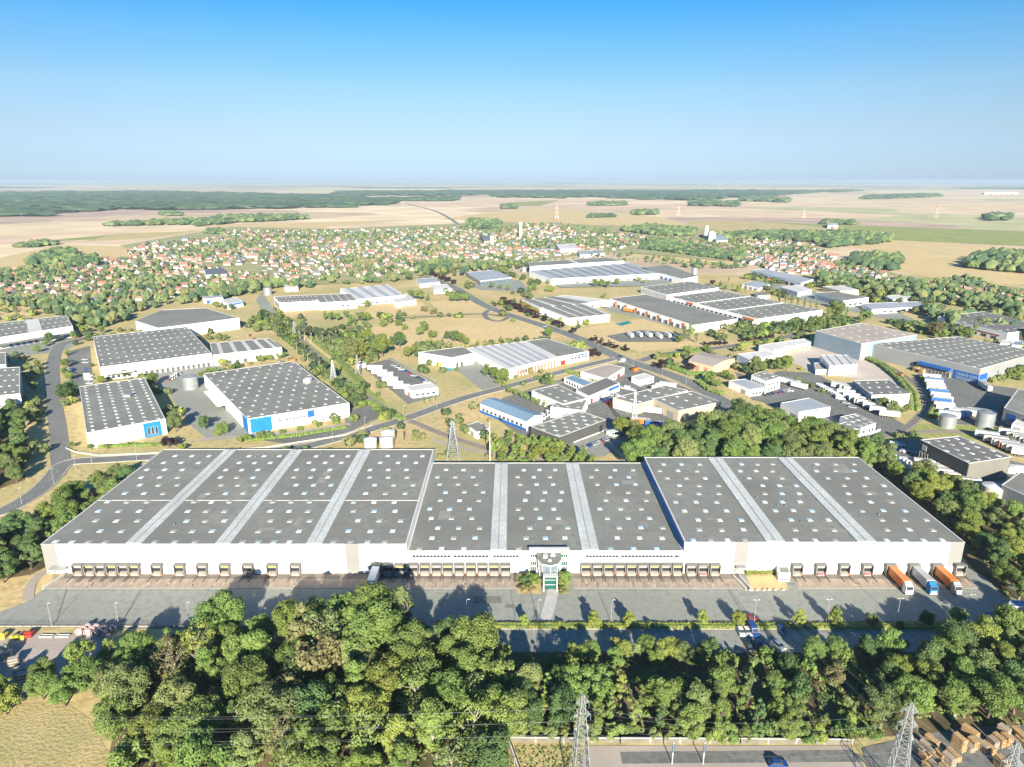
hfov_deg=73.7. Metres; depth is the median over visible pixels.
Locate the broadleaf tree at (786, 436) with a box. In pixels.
[779,430,808,447]
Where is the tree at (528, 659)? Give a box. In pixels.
[520,656,532,665]
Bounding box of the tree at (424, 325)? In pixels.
[419,321,428,329]
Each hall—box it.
[204,268,226,277]
[556,243,577,252]
[689,352,734,372]
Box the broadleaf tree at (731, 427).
[713,416,742,444]
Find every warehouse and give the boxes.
[0,315,76,348]
[0,352,7,367]
[0,367,22,407]
[40,449,433,577]
[79,377,167,447]
[93,327,212,379]
[136,308,239,334]
[204,361,349,433]
[210,338,282,365]
[274,295,318,310]
[317,293,356,309]
[340,284,404,305]
[392,294,415,307]
[407,462,683,575]
[531,411,605,444]
[609,294,736,332]
[613,385,687,413]
[641,281,718,300]
[644,457,967,575]
[652,391,720,420]
[670,290,822,324]
[750,269,812,285]
[813,323,916,359]
[814,291,868,306]
[820,355,856,375]
[852,380,909,405]
[872,336,1023,384]
[917,436,1011,481]
[937,311,1023,341]
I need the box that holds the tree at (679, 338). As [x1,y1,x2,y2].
[676,335,683,341]
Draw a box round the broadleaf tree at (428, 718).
[412,697,458,760]
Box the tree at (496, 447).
[488,441,501,455]
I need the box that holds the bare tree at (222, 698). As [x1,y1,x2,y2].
[209,687,229,721]
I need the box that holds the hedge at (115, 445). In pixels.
[97,442,162,447]
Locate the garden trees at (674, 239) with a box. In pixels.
[599,229,739,247]
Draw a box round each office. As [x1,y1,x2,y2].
[404,382,437,397]
[416,277,439,287]
[431,284,451,293]
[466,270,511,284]
[728,379,766,396]
[751,371,780,391]
[839,413,875,433]
[839,422,861,437]
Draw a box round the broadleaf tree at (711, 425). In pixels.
[706,421,720,429]
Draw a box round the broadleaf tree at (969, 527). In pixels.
[955,518,980,540]
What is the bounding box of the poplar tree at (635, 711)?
[629,699,642,732]
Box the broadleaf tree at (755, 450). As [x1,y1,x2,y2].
[743,444,762,456]
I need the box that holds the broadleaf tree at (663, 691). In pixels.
[644,675,686,709]
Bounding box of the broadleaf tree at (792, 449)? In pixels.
[781,440,807,456]
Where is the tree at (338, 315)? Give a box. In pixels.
[333,313,340,318]
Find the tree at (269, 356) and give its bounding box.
[265,354,272,359]
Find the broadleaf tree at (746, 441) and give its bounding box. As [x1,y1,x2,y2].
[734,436,749,454]
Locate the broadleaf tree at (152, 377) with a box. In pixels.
[146,372,158,383]
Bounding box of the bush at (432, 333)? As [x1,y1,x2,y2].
[428,330,437,338]
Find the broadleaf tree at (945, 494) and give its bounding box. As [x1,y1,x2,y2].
[940,489,957,500]
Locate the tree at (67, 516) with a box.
[49,509,77,525]
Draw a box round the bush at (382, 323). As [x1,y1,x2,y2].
[379,320,386,326]
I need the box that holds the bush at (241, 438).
[236,434,245,441]
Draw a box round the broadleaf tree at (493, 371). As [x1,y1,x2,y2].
[489,367,498,377]
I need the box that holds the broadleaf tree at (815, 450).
[803,443,832,456]
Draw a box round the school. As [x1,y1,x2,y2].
[578,249,604,257]
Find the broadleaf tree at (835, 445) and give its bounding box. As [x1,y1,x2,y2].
[829,435,842,456]
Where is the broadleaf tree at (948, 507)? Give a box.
[935,498,961,519]
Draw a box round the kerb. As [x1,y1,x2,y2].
[0,621,940,629]
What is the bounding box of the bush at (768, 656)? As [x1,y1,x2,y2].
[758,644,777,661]
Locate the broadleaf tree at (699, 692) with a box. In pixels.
[685,681,718,721]
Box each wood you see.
[0,190,400,216]
[331,189,673,195]
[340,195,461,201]
[489,189,825,199]
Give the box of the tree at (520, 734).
[514,726,528,737]
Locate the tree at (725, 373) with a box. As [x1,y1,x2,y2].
[718,370,729,377]
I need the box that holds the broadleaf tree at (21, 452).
[12,446,29,461]
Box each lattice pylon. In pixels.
[330,360,336,379]
[355,355,360,374]
[446,421,460,461]
[569,693,590,766]
[631,391,636,423]
[886,701,918,766]
[1000,740,1023,766]
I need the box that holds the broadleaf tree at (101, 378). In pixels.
[96,375,105,382]
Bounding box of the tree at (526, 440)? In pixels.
[522,437,531,445]
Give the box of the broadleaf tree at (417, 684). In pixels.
[394,661,433,711]
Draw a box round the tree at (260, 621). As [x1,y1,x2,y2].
[233,613,277,641]
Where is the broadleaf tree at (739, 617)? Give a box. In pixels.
[732,609,746,625]
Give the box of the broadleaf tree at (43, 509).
[33,500,53,520]
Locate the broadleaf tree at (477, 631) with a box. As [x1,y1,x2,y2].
[448,611,499,656]
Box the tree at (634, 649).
[626,643,640,658]
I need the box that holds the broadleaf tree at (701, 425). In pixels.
[687,423,706,434]
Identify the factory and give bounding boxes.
[419,347,473,367]
[419,355,427,363]
[467,341,556,377]
[521,295,609,314]
[528,257,623,270]
[528,338,588,365]
[529,262,659,284]
[541,304,609,324]
[642,265,697,282]
[714,235,727,241]
[985,191,1017,193]
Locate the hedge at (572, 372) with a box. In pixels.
[564,369,597,381]
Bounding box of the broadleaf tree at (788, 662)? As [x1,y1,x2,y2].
[777,651,797,675]
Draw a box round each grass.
[0,570,39,606]
[0,701,108,766]
[278,318,402,420]
[364,302,431,316]
[369,318,554,348]
[378,403,513,454]
[403,362,481,395]
[430,299,492,313]
[502,746,587,766]
[574,319,698,351]
[884,424,1010,442]
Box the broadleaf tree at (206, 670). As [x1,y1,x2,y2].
[193,645,226,688]
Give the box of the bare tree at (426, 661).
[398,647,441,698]
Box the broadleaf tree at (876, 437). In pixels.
[869,433,884,445]
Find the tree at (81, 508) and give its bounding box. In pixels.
[76,501,95,511]
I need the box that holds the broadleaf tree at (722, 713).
[711,696,731,732]
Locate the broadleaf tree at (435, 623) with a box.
[432,620,442,637]
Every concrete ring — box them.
[75,627,82,634]
[83,628,91,635]
[91,629,99,636]
[100,629,108,636]
[109,624,116,631]
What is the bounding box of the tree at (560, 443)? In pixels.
[554,440,566,450]
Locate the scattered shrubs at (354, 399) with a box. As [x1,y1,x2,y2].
[257,307,395,418]
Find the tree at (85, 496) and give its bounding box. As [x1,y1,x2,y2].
[80,488,96,504]
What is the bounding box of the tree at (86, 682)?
[73,659,109,692]
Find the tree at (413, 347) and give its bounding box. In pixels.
[411,344,421,351]
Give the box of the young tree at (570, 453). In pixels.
[566,447,574,460]
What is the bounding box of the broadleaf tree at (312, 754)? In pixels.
[291,731,344,766]
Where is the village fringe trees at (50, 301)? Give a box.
[0,272,398,313]
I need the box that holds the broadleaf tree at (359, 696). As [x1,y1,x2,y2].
[340,684,391,729]
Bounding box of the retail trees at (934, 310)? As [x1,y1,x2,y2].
[921,303,1023,337]
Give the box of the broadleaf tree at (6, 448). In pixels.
[0,441,14,454]
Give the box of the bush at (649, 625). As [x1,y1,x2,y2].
[646,621,653,628]
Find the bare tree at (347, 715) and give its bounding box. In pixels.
[314,684,353,734]
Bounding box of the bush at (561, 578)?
[558,571,566,584]
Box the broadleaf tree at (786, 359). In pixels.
[781,355,793,367]
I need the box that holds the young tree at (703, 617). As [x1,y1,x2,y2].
[696,609,708,623]
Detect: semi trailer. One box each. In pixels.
[367,365,382,370]
[371,369,386,375]
[377,371,393,377]
[382,376,398,382]
[387,380,403,386]
[393,383,409,390]
[601,303,610,307]
[623,307,632,311]
[627,331,633,337]
[630,416,649,423]
[636,331,642,336]
[643,406,661,413]
[645,331,652,336]
[645,419,664,426]
[655,332,662,338]
[655,382,672,386]
[659,381,676,386]
[664,331,671,337]
[780,377,795,384]
[790,381,807,388]
[831,381,848,388]
[837,388,855,393]
[839,384,853,388]
[843,392,862,399]
[849,395,867,401]
[854,397,867,404]
[856,398,876,405]
[862,401,877,408]
[869,404,889,412]
[871,405,887,412]
[879,409,900,417]
[913,457,935,461]
[922,373,940,377]
[924,378,943,382]
[925,376,944,382]
[925,381,945,386]
[926,384,945,389]
[928,388,948,393]
[930,391,950,395]
[931,396,951,401]
[933,395,953,401]
[933,401,954,405]
[935,404,956,409]
[936,467,953,475]
[939,409,960,418]
[942,470,960,476]
[945,409,966,418]
[949,408,970,416]
[951,474,979,482]
[955,407,976,416]
[974,429,999,438]
[975,407,996,413]
[978,380,985,388]
[982,382,992,391]
[983,433,1008,442]
[990,437,1016,446]
[993,438,1019,447]
[998,427,1023,434]
[998,440,1022,449]
[1000,441,1023,450]
[1005,443,1023,452]
[1006,430,1023,434]
[1008,466,1015,473]
[1010,446,1023,456]
[1010,464,1023,474]
[1014,434,1023,440]
[1018,436,1023,442]
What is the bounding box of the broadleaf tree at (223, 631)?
[208,622,241,651]
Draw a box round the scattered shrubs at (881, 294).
[744,272,1023,320]
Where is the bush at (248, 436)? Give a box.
[245,434,252,440]
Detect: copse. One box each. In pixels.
[12,238,59,247]
[23,246,78,264]
[63,252,99,266]
[102,216,225,225]
[158,210,183,215]
[193,212,309,225]
[203,227,225,233]
[464,217,502,229]
[500,203,518,208]
[586,200,628,205]
[586,212,616,217]
[620,222,697,235]
[630,208,659,214]
[638,239,747,261]
[687,199,741,206]
[699,228,844,241]
[738,195,792,202]
[801,228,894,247]
[818,218,859,224]
[823,189,864,191]
[848,249,905,269]
[859,193,943,198]
[960,246,1023,272]
[981,211,1014,220]
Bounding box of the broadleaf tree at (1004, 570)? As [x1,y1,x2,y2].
[990,559,1021,583]
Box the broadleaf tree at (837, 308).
[830,302,846,314]
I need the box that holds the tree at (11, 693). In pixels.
[0,682,23,714]
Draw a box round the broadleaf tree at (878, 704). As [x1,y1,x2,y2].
[864,681,902,717]
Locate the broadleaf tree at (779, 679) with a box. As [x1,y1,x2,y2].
[762,670,786,688]
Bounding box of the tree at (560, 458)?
[554,452,567,461]
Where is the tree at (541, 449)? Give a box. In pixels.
[531,443,549,458]
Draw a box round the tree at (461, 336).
[455,333,465,341]
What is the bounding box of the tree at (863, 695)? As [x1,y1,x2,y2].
[858,685,873,706]
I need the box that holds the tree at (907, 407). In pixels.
[903,404,910,410]
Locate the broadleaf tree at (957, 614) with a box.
[947,606,968,623]
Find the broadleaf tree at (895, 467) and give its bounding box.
[887,460,905,477]
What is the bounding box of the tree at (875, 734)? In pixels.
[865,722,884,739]
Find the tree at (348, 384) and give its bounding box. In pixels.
[344,379,351,387]
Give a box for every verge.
[0,627,78,632]
[434,622,938,629]
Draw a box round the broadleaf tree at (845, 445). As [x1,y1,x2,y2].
[836,439,858,456]
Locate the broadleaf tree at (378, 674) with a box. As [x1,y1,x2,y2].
[362,651,408,704]
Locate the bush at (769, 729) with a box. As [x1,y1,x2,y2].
[764,718,780,736]
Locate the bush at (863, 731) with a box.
[857,724,869,738]
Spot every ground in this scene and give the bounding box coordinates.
[0,181,1023,766]
[0,222,839,303]
[830,267,1023,305]
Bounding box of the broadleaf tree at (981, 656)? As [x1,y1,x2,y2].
[967,647,999,671]
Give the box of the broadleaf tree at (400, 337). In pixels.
[393,331,406,346]
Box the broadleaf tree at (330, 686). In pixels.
[316,672,341,702]
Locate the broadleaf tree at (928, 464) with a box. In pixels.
[910,458,938,473]
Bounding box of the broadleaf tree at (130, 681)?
[98,660,152,714]
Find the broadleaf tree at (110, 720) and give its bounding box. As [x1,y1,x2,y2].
[93,697,135,740]
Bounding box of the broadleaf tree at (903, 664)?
[886,651,914,673]
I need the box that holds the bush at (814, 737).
[799,726,819,744]
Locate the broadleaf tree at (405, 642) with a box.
[383,618,434,671]
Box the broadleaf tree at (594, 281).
[592,278,597,284]
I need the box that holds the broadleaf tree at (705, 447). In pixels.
[697,438,715,456]
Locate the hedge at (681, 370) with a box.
[665,364,708,375]
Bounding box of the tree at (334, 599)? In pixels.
[326,591,355,627]
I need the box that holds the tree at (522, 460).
[516,454,528,461]
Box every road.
[0,357,620,514]
[45,333,106,469]
[406,203,457,223]
[424,276,731,409]
[637,330,807,361]
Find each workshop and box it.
[202,294,222,303]
[222,297,242,308]
[284,285,297,291]
[532,384,587,406]
[550,399,586,417]
[576,377,619,403]
[631,373,653,385]
[742,281,769,291]
[755,291,769,298]
[1000,340,1011,345]
[1011,419,1023,430]
[1012,341,1022,347]
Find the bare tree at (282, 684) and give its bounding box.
[266,672,301,688]
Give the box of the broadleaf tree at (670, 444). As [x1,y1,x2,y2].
[663,439,677,456]
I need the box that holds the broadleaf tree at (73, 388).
[61,380,78,395]
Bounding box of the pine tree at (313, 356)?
[309,352,317,360]
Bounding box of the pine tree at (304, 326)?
[299,324,306,339]
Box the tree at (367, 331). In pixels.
[360,327,373,336]
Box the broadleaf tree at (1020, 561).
[1015,556,1023,571]
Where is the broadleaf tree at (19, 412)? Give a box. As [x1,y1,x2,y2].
[12,408,26,421]
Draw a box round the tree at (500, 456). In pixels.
[497,451,506,461]
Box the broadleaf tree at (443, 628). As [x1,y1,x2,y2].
[433,615,461,647]
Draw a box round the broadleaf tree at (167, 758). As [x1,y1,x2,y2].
[159,745,181,766]
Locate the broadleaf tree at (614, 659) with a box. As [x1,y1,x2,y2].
[605,646,625,669]
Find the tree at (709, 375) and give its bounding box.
[703,370,716,383]
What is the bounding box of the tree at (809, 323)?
[806,318,813,325]
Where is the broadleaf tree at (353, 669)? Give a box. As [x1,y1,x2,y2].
[341,659,366,691]
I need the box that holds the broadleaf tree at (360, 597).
[345,581,395,619]
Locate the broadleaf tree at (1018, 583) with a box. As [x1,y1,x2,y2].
[1011,575,1023,599]
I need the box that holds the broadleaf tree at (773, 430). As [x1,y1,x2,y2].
[754,419,786,443]
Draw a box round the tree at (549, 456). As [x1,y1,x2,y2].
[544,451,558,461]
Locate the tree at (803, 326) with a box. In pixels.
[800,324,806,329]
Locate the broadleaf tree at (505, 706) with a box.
[472,683,529,739]
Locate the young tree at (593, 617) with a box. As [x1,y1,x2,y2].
[587,610,601,627]
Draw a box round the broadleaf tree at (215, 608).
[190,588,245,636]
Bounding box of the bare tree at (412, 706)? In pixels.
[397,691,427,744]
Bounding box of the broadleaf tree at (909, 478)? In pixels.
[902,471,921,493]
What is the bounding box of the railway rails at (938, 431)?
[869,430,962,438]
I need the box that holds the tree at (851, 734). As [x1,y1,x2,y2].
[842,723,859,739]
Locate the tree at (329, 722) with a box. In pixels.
[280,699,351,758]
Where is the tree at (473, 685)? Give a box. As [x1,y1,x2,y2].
[462,672,501,707]
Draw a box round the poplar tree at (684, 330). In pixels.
[683,326,686,339]
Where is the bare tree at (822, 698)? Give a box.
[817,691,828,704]
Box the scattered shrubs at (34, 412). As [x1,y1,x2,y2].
[1,395,50,459]
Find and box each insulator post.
[672,742,674,763]
[703,742,705,763]
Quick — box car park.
[437,629,968,652]
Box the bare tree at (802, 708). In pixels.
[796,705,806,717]
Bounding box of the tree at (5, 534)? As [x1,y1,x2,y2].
[0,526,15,546]
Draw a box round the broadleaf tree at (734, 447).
[720,437,746,456]
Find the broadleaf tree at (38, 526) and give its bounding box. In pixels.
[24,516,49,536]
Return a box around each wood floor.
[0,426,24,488]
[1,487,99,578]
[107,635,1023,766]
[631,440,889,476]
[887,472,1023,599]
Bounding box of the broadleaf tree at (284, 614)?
[268,598,302,641]
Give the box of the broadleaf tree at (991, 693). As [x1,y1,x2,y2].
[969,668,1017,718]
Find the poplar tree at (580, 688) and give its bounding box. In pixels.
[574,681,586,707]
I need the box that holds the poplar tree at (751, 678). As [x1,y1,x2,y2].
[743,668,756,704]
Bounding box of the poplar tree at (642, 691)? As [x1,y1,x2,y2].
[639,684,646,707]
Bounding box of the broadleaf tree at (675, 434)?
[668,427,692,442]
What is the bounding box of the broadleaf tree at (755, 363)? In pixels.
[749,356,764,370]
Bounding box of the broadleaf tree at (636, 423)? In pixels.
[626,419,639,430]
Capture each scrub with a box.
[297,324,365,383]
[367,399,406,420]
[865,356,920,410]
[920,375,942,418]
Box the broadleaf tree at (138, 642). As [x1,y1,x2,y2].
[119,630,156,659]
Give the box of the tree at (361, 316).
[357,312,366,320]
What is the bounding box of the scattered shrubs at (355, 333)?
[315,310,463,364]
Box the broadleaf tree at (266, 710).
[239,680,299,746]
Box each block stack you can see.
[14,634,19,639]
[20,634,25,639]
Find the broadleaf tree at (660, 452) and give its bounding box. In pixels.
[650,446,669,456]
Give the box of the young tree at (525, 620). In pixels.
[519,614,528,625]
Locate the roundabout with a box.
[482,309,511,320]
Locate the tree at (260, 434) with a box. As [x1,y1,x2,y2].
[255,430,265,437]
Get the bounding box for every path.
[22,570,47,600]
[200,423,350,440]
[403,313,500,317]
[430,439,553,461]
[539,589,558,619]
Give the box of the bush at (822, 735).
[810,724,828,743]
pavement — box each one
[0,357,619,515]
[423,276,733,410]
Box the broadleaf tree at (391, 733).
[378,712,414,759]
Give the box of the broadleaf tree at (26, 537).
[7,531,41,550]
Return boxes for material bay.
[39,634,53,637]
[55,634,70,637]
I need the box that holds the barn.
[827,223,837,227]
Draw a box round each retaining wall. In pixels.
[42,573,64,589]
[733,575,746,590]
[739,575,752,590]
[861,429,880,435]
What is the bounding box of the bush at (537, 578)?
[531,574,542,584]
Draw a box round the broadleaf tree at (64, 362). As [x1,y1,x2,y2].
[60,358,68,365]
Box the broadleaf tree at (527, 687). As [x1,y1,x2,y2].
[506,677,538,697]
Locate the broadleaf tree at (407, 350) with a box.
[403,346,411,356]
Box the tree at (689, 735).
[680,725,700,740]
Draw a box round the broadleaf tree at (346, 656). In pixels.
[338,636,365,669]
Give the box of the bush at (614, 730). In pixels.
[605,721,625,740]
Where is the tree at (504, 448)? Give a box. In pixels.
[500,445,507,458]
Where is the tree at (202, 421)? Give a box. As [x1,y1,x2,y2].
[198,415,211,429]
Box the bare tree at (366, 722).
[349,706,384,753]
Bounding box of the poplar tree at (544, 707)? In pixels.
[540,690,549,720]
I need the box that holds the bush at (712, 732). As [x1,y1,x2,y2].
[705,726,728,744]
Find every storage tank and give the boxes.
[181,374,198,389]
[263,287,271,294]
[363,436,377,448]
[379,436,393,448]
[380,429,395,442]
[521,267,526,271]
[691,267,697,274]
[938,413,957,428]
[974,410,996,428]
[980,481,1002,497]
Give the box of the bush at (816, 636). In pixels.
[804,634,831,657]
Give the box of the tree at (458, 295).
[455,293,462,299]
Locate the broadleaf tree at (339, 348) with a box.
[334,339,350,355]
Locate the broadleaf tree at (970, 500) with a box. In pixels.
[959,492,988,513]
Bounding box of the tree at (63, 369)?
[59,367,68,372]
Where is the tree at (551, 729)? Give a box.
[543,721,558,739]
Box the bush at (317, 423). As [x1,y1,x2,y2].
[315,421,320,427]
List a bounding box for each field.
[0,245,142,266]
[0,301,52,319]
[56,234,114,240]
[82,231,195,241]
[202,220,401,228]
[443,207,685,225]
[503,200,557,205]
[615,252,740,267]
[685,220,844,231]
[768,222,1023,245]
[781,240,838,249]
[850,240,1023,284]
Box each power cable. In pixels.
[8,708,894,723]
[22,721,884,734]
[69,733,893,747]
[175,721,904,744]
[179,708,906,730]
[256,733,908,756]
[586,429,931,766]
[589,421,1014,760]
[591,423,939,764]
[591,435,971,766]
[592,423,974,766]
[594,436,1003,756]
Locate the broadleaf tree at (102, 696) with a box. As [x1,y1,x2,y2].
[97,676,112,702]
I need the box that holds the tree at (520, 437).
[516,433,525,441]
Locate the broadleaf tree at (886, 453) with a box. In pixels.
[872,441,898,468]
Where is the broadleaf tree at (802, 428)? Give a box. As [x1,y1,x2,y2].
[791,422,809,439]
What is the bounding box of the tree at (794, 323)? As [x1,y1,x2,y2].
[791,320,800,329]
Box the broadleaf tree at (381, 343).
[372,333,392,356]
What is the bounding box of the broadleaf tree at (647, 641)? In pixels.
[636,634,656,655]
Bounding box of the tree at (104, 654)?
[95,637,117,665]
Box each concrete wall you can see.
[508,742,518,766]
[510,736,853,743]
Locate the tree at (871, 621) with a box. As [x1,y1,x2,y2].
[864,612,880,625]
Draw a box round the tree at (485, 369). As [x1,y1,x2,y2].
[482,366,489,373]
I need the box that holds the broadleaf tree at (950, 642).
[931,628,966,667]
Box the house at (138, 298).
[135,296,141,300]
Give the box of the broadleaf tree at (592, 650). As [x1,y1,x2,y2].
[583,639,600,663]
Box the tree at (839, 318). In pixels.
[835,315,846,323]
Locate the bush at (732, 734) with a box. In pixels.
[720,724,739,744]
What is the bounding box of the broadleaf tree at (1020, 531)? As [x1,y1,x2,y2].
[1014,519,1023,538]
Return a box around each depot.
[580,364,624,381]
[736,351,774,365]
[780,285,811,296]
[821,285,858,294]
[861,301,922,313]
[884,294,911,301]
[1001,389,1023,425]
[1001,472,1023,507]
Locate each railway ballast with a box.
[299,338,547,461]
[869,430,1000,439]
[886,363,930,433]
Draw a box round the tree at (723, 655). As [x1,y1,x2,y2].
[714,649,738,667]
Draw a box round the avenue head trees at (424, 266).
[404,256,510,278]
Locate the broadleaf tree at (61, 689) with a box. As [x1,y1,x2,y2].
[44,673,79,706]
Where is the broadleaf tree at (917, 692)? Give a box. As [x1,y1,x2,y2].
[892,673,937,717]
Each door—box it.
[543,573,557,590]
[667,410,673,419]
[736,568,742,573]
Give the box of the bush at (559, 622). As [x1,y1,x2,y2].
[556,619,564,626]
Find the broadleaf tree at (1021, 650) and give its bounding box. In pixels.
[1014,644,1023,663]
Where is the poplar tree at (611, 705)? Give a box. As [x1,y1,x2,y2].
[606,692,615,722]
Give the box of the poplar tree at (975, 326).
[972,320,978,336]
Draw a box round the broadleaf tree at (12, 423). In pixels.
[8,421,23,433]
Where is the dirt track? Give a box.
[292,320,381,394]
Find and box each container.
[602,396,610,402]
[606,398,612,404]
[631,366,638,371]
[912,366,919,371]
[918,368,925,373]
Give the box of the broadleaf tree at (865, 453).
[857,441,878,466]
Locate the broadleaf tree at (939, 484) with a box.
[923,473,953,498]
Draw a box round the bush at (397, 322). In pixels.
[394,319,401,325]
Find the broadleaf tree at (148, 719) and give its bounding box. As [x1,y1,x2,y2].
[123,704,168,749]
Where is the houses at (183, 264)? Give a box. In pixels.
[11,222,876,270]
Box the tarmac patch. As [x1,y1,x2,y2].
[56,589,742,621]
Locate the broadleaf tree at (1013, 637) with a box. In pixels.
[999,627,1023,656]
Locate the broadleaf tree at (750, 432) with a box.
[739,422,762,445]
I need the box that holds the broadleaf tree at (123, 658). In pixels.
[112,653,137,669]
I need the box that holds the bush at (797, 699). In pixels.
[786,690,807,705]
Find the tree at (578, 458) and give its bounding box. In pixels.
[572,453,584,461]
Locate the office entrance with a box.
[529,546,568,590]
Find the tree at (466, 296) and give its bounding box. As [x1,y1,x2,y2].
[462,293,469,299]
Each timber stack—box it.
[911,738,926,752]
[917,748,931,759]
[920,738,935,752]
[921,759,933,766]
[924,732,940,746]
[928,758,940,766]
[929,751,941,761]
[934,747,944,760]
[939,761,949,766]
[942,750,956,766]
[946,746,961,762]
[950,731,968,752]
[960,722,979,737]
[967,735,979,750]
[967,741,975,752]
[973,735,989,753]
[986,734,999,748]
[987,742,997,755]
[992,731,1006,748]
[993,753,1008,766]
[996,722,1011,734]
[1001,731,1013,747]
[1010,725,1023,738]
[1014,734,1023,750]
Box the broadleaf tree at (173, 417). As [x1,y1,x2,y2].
[166,409,181,431]
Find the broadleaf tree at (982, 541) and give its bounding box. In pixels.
[970,531,996,553]
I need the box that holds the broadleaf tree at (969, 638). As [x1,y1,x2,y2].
[935,617,979,650]
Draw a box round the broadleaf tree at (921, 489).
[910,480,934,499]
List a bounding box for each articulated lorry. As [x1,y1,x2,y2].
[367,566,379,585]
[887,566,914,594]
[911,566,938,594]
[934,566,962,594]
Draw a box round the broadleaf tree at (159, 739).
[149,719,178,761]
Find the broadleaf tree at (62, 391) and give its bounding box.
[54,382,72,398]
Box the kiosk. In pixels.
[776,566,790,580]
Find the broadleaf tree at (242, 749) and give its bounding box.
[226,730,257,766]
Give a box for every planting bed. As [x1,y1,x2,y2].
[41,573,54,586]
[517,573,540,593]
[558,578,568,593]
[746,573,787,590]
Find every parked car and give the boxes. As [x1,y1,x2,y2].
[735,626,745,636]
[742,626,752,636]
[743,640,755,651]
[745,614,758,620]
[749,640,758,651]
[757,640,769,648]
[767,758,788,766]
[771,639,786,650]
[775,624,787,634]
[982,612,993,618]
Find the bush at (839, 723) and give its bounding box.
[835,718,858,736]
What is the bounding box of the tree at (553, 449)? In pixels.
[550,446,562,456]
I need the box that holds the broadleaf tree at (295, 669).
[273,658,306,688]
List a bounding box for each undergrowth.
[119,639,1023,766]
[511,745,586,766]
[894,475,1023,594]
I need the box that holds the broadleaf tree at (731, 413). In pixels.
[726,409,742,417]
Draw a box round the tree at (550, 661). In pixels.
[545,654,560,669]
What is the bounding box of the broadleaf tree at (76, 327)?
[74,324,81,331]
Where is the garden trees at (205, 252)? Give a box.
[127,236,300,262]
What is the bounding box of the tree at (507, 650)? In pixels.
[489,642,511,658]
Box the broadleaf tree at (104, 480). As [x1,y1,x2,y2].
[95,476,117,487]
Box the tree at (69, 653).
[61,638,95,665]
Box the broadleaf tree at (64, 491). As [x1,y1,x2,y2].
[50,485,76,502]
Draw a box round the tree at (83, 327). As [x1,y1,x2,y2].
[79,325,88,330]
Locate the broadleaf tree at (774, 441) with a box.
[764,438,785,452]
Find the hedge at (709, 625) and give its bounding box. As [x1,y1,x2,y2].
[458,621,948,629]
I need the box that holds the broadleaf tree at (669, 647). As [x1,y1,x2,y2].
[656,636,681,659]
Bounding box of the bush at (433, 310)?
[430,308,436,313]
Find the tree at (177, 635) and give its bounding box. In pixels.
[153,627,185,656]
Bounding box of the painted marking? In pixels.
[48,581,977,649]
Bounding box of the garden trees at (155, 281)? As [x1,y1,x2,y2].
[0,253,263,299]
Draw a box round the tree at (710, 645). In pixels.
[696,636,719,657]
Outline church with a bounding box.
[479,232,493,244]
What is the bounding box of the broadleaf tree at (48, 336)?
[44,332,54,343]
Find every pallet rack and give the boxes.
[0,642,9,652]
[0,648,13,660]
[6,654,20,667]
[13,664,26,677]
[16,670,28,681]
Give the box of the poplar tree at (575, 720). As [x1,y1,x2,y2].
[573,709,583,732]
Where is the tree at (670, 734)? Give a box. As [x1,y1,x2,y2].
[663,730,674,739]
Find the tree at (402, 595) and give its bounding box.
[390,585,414,627]
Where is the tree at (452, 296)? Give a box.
[449,294,455,299]
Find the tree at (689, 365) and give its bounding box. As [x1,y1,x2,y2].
[683,362,695,369]
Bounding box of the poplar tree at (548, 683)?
[542,672,553,701]
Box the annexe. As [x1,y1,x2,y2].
[813,363,827,374]
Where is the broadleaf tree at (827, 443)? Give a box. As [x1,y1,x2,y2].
[819,440,840,456]
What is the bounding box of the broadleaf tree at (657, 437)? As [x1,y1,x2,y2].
[639,424,670,449]
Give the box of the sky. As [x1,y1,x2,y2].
[0,0,1023,180]
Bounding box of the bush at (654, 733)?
[649,726,662,739]
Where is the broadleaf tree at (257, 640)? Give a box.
[239,628,272,664]
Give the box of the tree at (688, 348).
[683,345,692,352]
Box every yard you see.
[0,338,74,356]
[0,567,1015,630]
[0,633,115,700]
[67,346,92,398]
[156,363,248,440]
[256,293,275,313]
[265,405,378,444]
[364,359,439,403]
[455,361,499,389]
[474,280,527,291]
[501,362,696,447]
[556,279,670,286]
[568,422,626,456]
[576,746,863,766]
[600,305,686,330]
[607,330,686,341]
[735,372,798,405]
[755,280,916,320]
[764,371,903,436]
[776,345,900,385]
[862,725,1023,766]
[892,438,1023,504]
[912,372,1022,426]
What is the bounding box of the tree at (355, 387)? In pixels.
[350,384,359,390]
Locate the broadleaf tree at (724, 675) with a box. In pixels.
[703,664,738,697]
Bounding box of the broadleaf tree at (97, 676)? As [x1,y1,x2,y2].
[91,662,119,698]
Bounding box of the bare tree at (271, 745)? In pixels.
[261,708,298,759]
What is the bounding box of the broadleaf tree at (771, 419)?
[766,417,777,421]
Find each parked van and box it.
[84,376,93,379]
[606,430,614,436]
[624,385,631,389]
[747,620,759,636]
[836,395,845,400]
[904,464,911,469]
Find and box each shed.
[480,398,542,430]
[758,338,810,356]
[780,398,829,421]
[1009,600,1023,612]
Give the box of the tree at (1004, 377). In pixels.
[998,370,1011,381]
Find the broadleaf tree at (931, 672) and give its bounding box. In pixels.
[915,658,946,693]
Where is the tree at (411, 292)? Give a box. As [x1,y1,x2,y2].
[407,290,414,296]
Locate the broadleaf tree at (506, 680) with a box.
[498,672,516,690]
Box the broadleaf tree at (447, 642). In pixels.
[434,634,461,671]
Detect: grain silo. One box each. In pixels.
[704,225,708,237]
[707,231,715,240]
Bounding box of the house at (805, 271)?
[800,269,807,273]
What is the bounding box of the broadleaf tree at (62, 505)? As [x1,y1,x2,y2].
[50,496,79,516]
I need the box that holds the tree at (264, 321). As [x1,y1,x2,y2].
[260,319,268,323]
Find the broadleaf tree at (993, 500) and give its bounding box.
[978,491,1002,511]
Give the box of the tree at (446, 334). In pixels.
[443,331,450,337]

